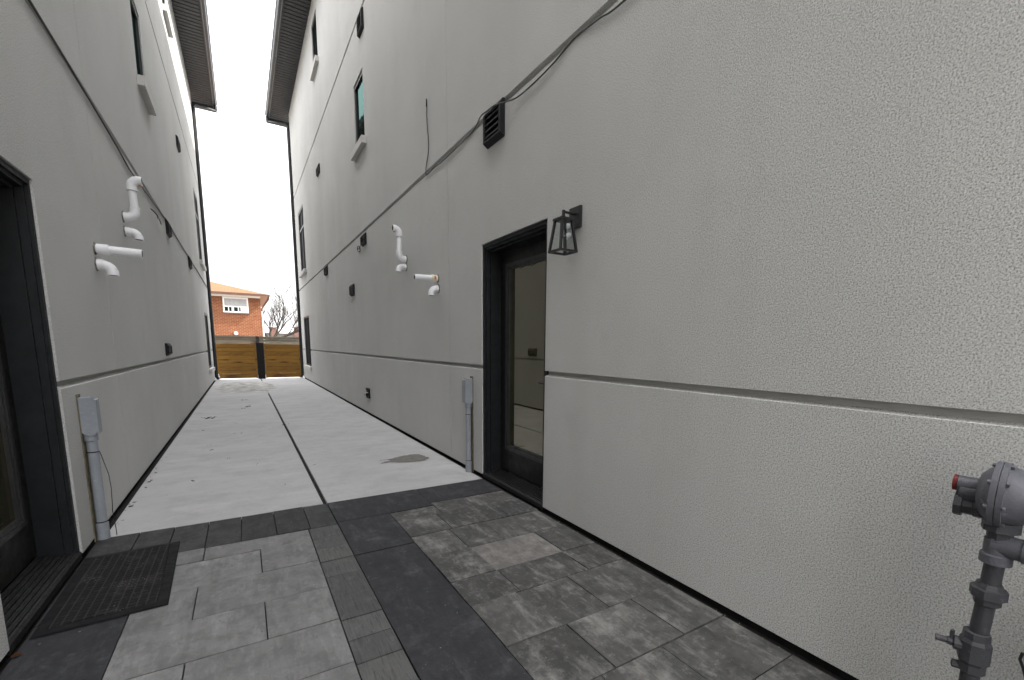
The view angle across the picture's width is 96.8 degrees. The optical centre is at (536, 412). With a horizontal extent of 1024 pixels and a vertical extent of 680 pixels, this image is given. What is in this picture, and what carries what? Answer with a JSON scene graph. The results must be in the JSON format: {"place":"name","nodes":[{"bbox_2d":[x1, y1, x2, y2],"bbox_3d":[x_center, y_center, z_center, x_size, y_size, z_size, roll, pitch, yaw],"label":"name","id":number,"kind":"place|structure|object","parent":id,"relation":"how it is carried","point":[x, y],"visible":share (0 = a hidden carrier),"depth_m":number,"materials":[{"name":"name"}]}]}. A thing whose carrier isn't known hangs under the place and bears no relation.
{"place":"outdoors","nodes":[
{"label":"outdoors","id":0,"kind":"place"},
{"bbox_2d":[76,504,336,570],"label":"border paving","id":1,"kind":"structure","parent":0,"point":[219,533],"depth_m":3.08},
{"bbox_2d":[102,530,360,679],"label":"grey paving","id":2,"kind":"structure","parent":0,"point":[237,590],"depth_m":2.07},
{"bbox_2d":[210,281,269,342],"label":"brick house","id":3,"kind":"structure","parent":0,"point":[237,311],"depth_m":28.00,"materials":[{"name":"red brick"}]},
{"bbox_2d":[222,296,249,314],"bbox_3d":[-18.443,-6.572,27.872,1.410,1.015,0.070,-4,10,-32],"label":"window","id":4,"kind":"structure","parent":3,"relation":"in","point":[231,305],"depth_m":27.84,"materials":[{"name":"white paint"}]},
{"bbox_2d":[195,0,297,326],"label":"sky","id":5,"kind":"structure","parent":0,"point":[244,167],"materials":[{"name":"white"}]},
{"bbox_2d":[221,377,298,379],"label":"patio","id":6,"kind":"structure","parent":0,"point":[257,378],"depth_m":17.52,"materials":[{"name":"white concrete"}]},
{"bbox_2d":[256,343,265,378],"bbox_3d":[-10.143,-1.871,16.730,0.249,1.390,0.170,-4,10,-32],"label":"gate post","id":7,"kind":"object","parent":6,"relation":"on","point":[260,360],"visible":0.82,"depth_m":16.66,"materials":[{"name":"black metal"}]},
{"bbox_2d":[216,344,257,378],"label":"wooden gate","id":8,"kind":"structure","parent":7,"relation":"attached to","point":[236,360],"depth_m":16.31,"materials":[{"name":"brown wood"}]},
{"bbox_2d":[264,344,300,377],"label":"wooden gate","id":9,"kind":"structure","parent":7,"relation":"attached to","point":[282,360],"depth_m":17.07,"materials":[{"name":"brown wood"}]},
{"bbox_2d":[264,326,298,339],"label":"house","id":10,"kind":"structure","parent":0,"point":[285,330],"depth_m":62.38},
{"bbox_2d":[0,378,843,679],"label":"paving base","id":11,"kind":"object","parent":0,"point":[6,660],"depth_m":2.94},
{"bbox_2d":[0,573,129,679],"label":"charcoal border","id":12,"kind":"object","parent":11,"relation":"on","point":[86,652],"visible":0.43,"depth_m":1.86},
{"bbox_2d":[11,652,21,657],"bbox_3d":[-2.104,0.980,1.836,0.032,0.007,0.028,7,10,37],"label":"dry leaf","id":13,"kind":"object","parent":12,"relation":"on","point":[15,654],"visible":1,"depth_m":1.84,"materials":[{"name":"brown plant"}]},
{"bbox_2d":[29,541,179,638],"bbox_3d":[-2.218,0.893,2.433,0.474,0.011,0.895,-4,10,-32],"label":"doormat","id":14,"kind":"object","parent":12,"relation":"on","point":[107,587],"visible":1,"depth_m":2.33,"materials":[{"name":"rubber"}]},
{"bbox_2d":[110,378,481,536],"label":"concrete walkway","id":15,"kind":"structure","parent":11,"relation":"on","point":[339,442],"depth_m":4.93,"materials":[{"name":"grey concrete"}]},
{"bbox_2d":[116,406,344,524],"bbox_3d":[-5.309,-0.126,9.230,2.689,0.018,12.884,-4,10,-32],"label":"dirt debris","id":16,"kind":"object","parent":15,"relation":"on","point":[191,480],"visible":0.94,"depth_m":4.46,"materials":[{"name":"black soil"}]},
{"bbox_2d":[213,381,278,393],"bbox_3d":[-8.583,-0.795,13.419,1.640,0.086,4.600,-4,10,-32],"label":"pale patch","id":17,"kind":"object","parent":15,"relation":"on","point":[244,387],"visible":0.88,"depth_m":12.88,"materials":[{"name":"grey concrete"}]},
{"bbox_2d":[381,454,428,463],"bbox_3d":[-1.501,0.523,5.102,0.572,0.001,0.361,-4,10,-32],"label":"damp patch","id":18,"kind":"object","parent":15,"relation":"on","point":[411,458],"visible":1,"depth_m":5.13,"materials":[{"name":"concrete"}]},
{"bbox_2d":[309,524,418,679],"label":"soldier course","id":19,"kind":"object","parent":11,"relation":"on","point":[378,653],"visible":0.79,"depth_m":2.16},
{"bbox_2d":[327,479,532,679],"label":"charcoal strip","id":20,"kind":"object","parent":11,"relation":"on","point":[424,624],"visible":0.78,"depth_m":2.34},
{"bbox_2d":[38,480,778,678],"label":"paving grit","id":21,"kind":"object","parent":20,"relation":"on","point":[444,605],"visible":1,"depth_m":2.23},
{"bbox_2d":[471,532,562,570],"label":"pale paving","id":22,"kind":"structure","parent":0,"point":[504,553],"depth_m":2.86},
{"bbox_2d":[390,491,835,679],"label":"mottled paving","id":23,"kind":"structure","parent":0,"point":[595,593],"depth_m":2.22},
{"bbox_2d":[935,461,1023,679],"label":"gas regulator","id":24,"kind":"object","parent":23,"relation":"on","point":[992,498],"visible":1,"depth_m":1.23,"materials":[{"name":"grey paint"}]},
{"label":"ground","id":25,"kind":"structure","parent":0,"visible":0},
{"bbox_2d":[0,0,219,665],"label":"stucco house","id":26,"kind":"structure","parent":25,"relation":"on","point":[73,322],"depth_m":3.25,"materials":[{"name":"paint"}]},
{"bbox_2d":[0,158,81,656],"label":"door","id":27,"kind":"structure","parent":26,"relation":"in","point":[39,536],"depth_m":2.40,"materials":[{"name":"black paint"}]},
{"bbox_2d":[76,394,116,541],"bbox_3d":[-2.794,0.351,2.895,0.098,0.948,0.102,-4,10,-32],"label":"conduit","id":28,"kind":"object","parent":26,"relation":"attached to","point":[89,416],"visible":1,"depth_m":2.86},
{"bbox_2d":[94,257,119,275],"bbox_3d":[-3.214,-1.095,3.403,0.127,0.124,0.101,-4,10,-32],"label":"elbow outlet","id":29,"kind":"object","parent":26,"relation":"attached to","point":[110,269],"visible":1,"depth_m":3.38,"materials":[{"name":"white plastic"}]},
{"bbox_2d":[28,0,207,288],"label":"cable","id":30,"kind":"object","parent":26,"relation":"attached to","point":[57,46],"visible":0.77,"depth_m":3.37,"materials":[{"name":"black rubber"}]},
{"bbox_2d":[93,242,142,257],"bbox_3d":[-3.152,-1.223,3.427,0.274,0.095,0.093,-4,10,-32],"label":"straight outlet","id":31,"kind":"object","parent":26,"relation":"attached to","point":[102,249],"visible":1,"depth_m":3.40,"materials":[{"name":"white plastic"}]},
{"bbox_2d":[121,176,142,222],"bbox_3d":[-3.840,-2.024,4.314,0.170,0.442,0.113,-4,10,-32],"label":"vent pipe","id":32,"kind":"object","parent":26,"relation":"attached to","point":[132,184],"visible":1,"depth_m":4.29,"materials":[{"name":"white plastic"}]},
{"bbox_2d":[123,225,143,240],"bbox_3d":[-3.862,-1.725,4.357,0.139,0.116,0.106,-4,10,-32],"label":"elbow outlet","id":33,"kind":"object","parent":26,"relation":"attached to","point":[134,233],"visible":1,"depth_m":4.34,"materials":[{"name":"white plastic"}]},
{"bbox_2d":[130,0,156,115],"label":"window","id":34,"kind":"structure","parent":26,"relation":"in","point":[141,81],"depth_m":5.93,"materials":[{"name":"glass"}]},
{"bbox_2d":[162,0,173,38],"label":"window","id":35,"kind":"structure","parent":26,"relation":"in","point":[164,6],"depth_m":9.03,"materials":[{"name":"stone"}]},
{"bbox_2d":[165,219,171,237],"bbox_3d":[-5.750,-2.873,7.104,0.042,0.220,0.340,-4,10,-32],"label":"wall vent","id":36,"kind":"object","parent":26,"relation":"attached to","point":[168,230],"depth_m":6.98,"materials":[{"name":"black plastic"}]},
{"bbox_2d":[165,343,172,355],"bbox_3d":[-5.032,-0.866,6.219,0.042,0.170,0.320,-4,10,-32],"label":"wall vent","id":37,"kind":"object","parent":26,"relation":"attached to","point":[168,349],"depth_m":6.10,"materials":[{"name":"black plastic"}]},
{"bbox_2d":[175,135,180,152],"bbox_3d":[-7.452,-5.589,9.453,0.042,0.220,0.400,-4,10,-32],"label":"wall vent","id":38,"kind":"object","parent":26,"relation":"attached to","point":[178,146],"depth_m":9.32,"materials":[{"name":"black plastic"}]},
{"bbox_2d":[188,256,192,269],"bbox_3d":[-7.619,-3.296,9.997,0.042,0.240,0.420,-4,10,-32],"label":"wall vent","id":39,"kind":"object","parent":26,"relation":"attached to","point":[190,263],"depth_m":9.84,"materials":[{"name":"black plastic"}]},
{"bbox_2d":[193,190,206,270],"bbox_3d":[-9.937,-5.362,13.374,0.128,2.093,1.650,-4,10,-32],"label":"window","id":40,"kind":"structure","parent":26,"relation":"in","point":[201,262],"depth_m":13.69,"materials":[{"name":"glass"}]},
{"bbox_2d":[204,313,214,372],"bbox_3d":[-10.022,-2.141,13.903,0.128,1.763,1.700,-4,10,-32],"label":"window","id":41,"kind":"structure","parent":26,"relation":"in","point":[212,369],"depth_m":14.26,"materials":[{"name":"glass"}]},
{"bbox_2d":[215,335,298,372],"bbox_3d":[-12.189,-2.491,19.823,19.000,1.677,0.125,-4,10,-32],"label":"board fence","id":42,"kind":"object","parent":25,"relation":"on","point":[221,339],"visible":0.12,"depth_m":19.69,"materials":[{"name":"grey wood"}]},
{"bbox_2d":[263,283,297,336],"bbox_3d":[-21.565,-8.002,39.858,7.037,6.744,3.999,-7,12,-44],"label":"bare tree","id":43,"kind":"object","parent":25,"relation":"on","point":[277,332],"visible":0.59,"depth_m":39.67,"materials":[{"name":"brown plant"}]},
{"bbox_2d":[265,0,1023,679],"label":"stucco house","id":44,"kind":"structure","parent":25,"relation":"on","point":[751,354],"depth_m":2.19,"materials":[{"name":"paint"}]},
{"bbox_2d":[298,205,306,277],"bbox_3d":[-7.855,-5.704,15.209,0.128,2.123,1.650,-4,10,-32],"label":"window","id":45,"kind":"structure","parent":44,"relation":"in","point":[301,222],"depth_m":15.35,"materials":[{"name":"metal"}]},
{"bbox_2d":[304,316,311,369],"bbox_3d":[-7.933,-2.416,15.735,0.128,1.803,1.730,-4,10,-32],"label":"window","id":46,"kind":"structure","parent":44,"relation":"in","point":[306,319],"depth_m":15.90,"materials":[{"name":"glass"}]},
{"bbox_2d":[310,11,318,80],"bbox_3d":[-5.264,-8.720,10.761,0.128,1.153,0.980,-4,10,-32],"label":"window","id":47,"kind":"structure","parent":44,"relation":"in","point":[314,31],"depth_m":10.83,"materials":[{"name":"glass"}]},
{"bbox_2d":[316,163,319,176],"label":"wall vent","id":48,"kind":"object","parent":44,"relation":"attached to","point":[318,170],"depth_m":11.34,"materials":[{"name":"black plastic"}]},
{"bbox_2d":[324,265,327,275],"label":"wall vent","id":49,"kind":"object","parent":44,"relation":"attached to","point":[326,270],"depth_m":11.32,"materials":[{"name":"black plastic"}]},
{"bbox_2d":[349,284,354,296],"bbox_3d":[-3.625,-2.410,8.934,0.042,0.220,0.330,-4,10,-32],"label":"wall vent","id":50,"kind":"object","parent":44,"relation":"attached to","point":[351,290],"depth_m":8.86,"materials":[{"name":"black plastic"}]},
{"bbox_2d":[350,71,365,160],"bbox_3d":[-2.992,-4.999,7.638,0.128,1.163,0.900,-4,10,-32],"label":"window","id":51,"kind":"structure","parent":44,"relation":"in","point":[358,89],"depth_m":7.70,"materials":[{"name":"glass"}]},
{"bbox_2d":[356,7,363,38],"bbox_3d":[-2.763,-6.118,7.122,0.042,0.290,0.310,-4,10,-32],"label":"wall vent","id":52,"kind":"object","parent":44,"relation":"attached to","point":[360,23],"depth_m":7.09,"materials":[{"name":"black plastic"}]},
{"bbox_2d":[360,232,366,246],"bbox_3d":[-2.995,-3.000,7.870,0.042,0.190,0.300,-4,10,-32],"label":"wall vent","id":53,"kind":"object","parent":44,"relation":"attached to","point":[363,240],"depth_m":7.84,"materials":[{"name":"black plastic"}]},
{"bbox_2d":[364,388,369,398],"bbox_3d":[-3.124,-0.358,8.348,0.095,0.180,0.220,-4,10,-32],"label":"hose bib","id":54,"kind":"object","parent":44,"relation":"attached to","point":[367,392],"visible":1,"depth_m":8.31,"materials":[{"name":"black metal"}]},
{"bbox_2d":[392,225,407,262],"bbox_3d":[-1.788,-2.208,5.951,0.170,0.468,0.112,-4,10,-32],"label":"vent pipe","id":55,"kind":"object","parent":44,"relation":"attached to","point":[399,236],"visible":1,"depth_m":5.92,"materials":[{"name":"white plastic"}]},
{"bbox_2d":[396,263,406,271],"bbox_3d":[-1.785,-1.925,6.006,0.144,0.122,0.102,-4,10,-32],"label":"elbow outlet","id":56,"kind":"object","parent":44,"relation":"attached to","point":[399,267],"visible":1,"depth_m":5.98,"materials":[{"name":"white plastic"}]},
{"bbox_2d":[413,274,438,282],"bbox_3d":[-1.220,-1.503,5.046,0.274,0.096,0.095,-4,10,-32],"label":"straight outlet","id":57,"kind":"object","parent":44,"relation":"attached to","point":[433,278],"visible":1,"depth_m":5.03,"materials":[{"name":"white plastic"}]},
{"bbox_2d":[428,284,439,295],"bbox_3d":[-1.152,-1.383,5.096,0.121,0.130,0.107,-4,10,-32],"label":"elbow outlet","id":58,"kind":"object","parent":44,"relation":"attached to","point":[433,290],"visible":1,"depth_m":5.07,"materials":[{"name":"white plastic"}]},
{"bbox_2d":[462,376,473,471],"bbox_3d":[-0.689,0.122,4.579,0.088,0.978,0.087,-4,10,-32],"label":"conduit","id":59,"kind":"object","parent":44,"relation":"attached to","point":[467,391],"visible":1,"depth_m":4.56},
{"bbox_2d":[483,97,504,148],"bbox_3d":[-0.354,-2.404,3.780,0.046,0.285,0.310,-4,10,-32],"label":"wall vent","id":60,"kind":"object","parent":44,"relation":"attached to","point":[493,125],"depth_m":3.77,"materials":[{"name":"black plastic"}]},
{"bbox_2d":[483,219,548,509],"bbox_3d":[-0.115,-0.391,3.936,0.252,2.188,1.076,-4,10,-32],"label":"door","id":61,"kind":"structure","parent":44,"relation":"in","point":[514,264],"depth_m":4.09,"materials":[{"name":"black paint"}]},
{"bbox_2d":[425,0,625,175],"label":"cable","id":62,"kind":"object","parent":44,"relation":"attached to","point":[575,37],"visible":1,"depth_m":3.32,"materials":[{"name":"black rubber"}]},
{"bbox_2d":[548,205,581,255],"bbox_3d":[0.192,-1.190,2.944,0.180,0.300,0.140,-4,10,-32],"label":"wall lantern","id":63,"kind":"object","parent":44,"relation":"attached to","point":[571,223],"depth_m":2.94,"materials":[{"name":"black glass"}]}
]}

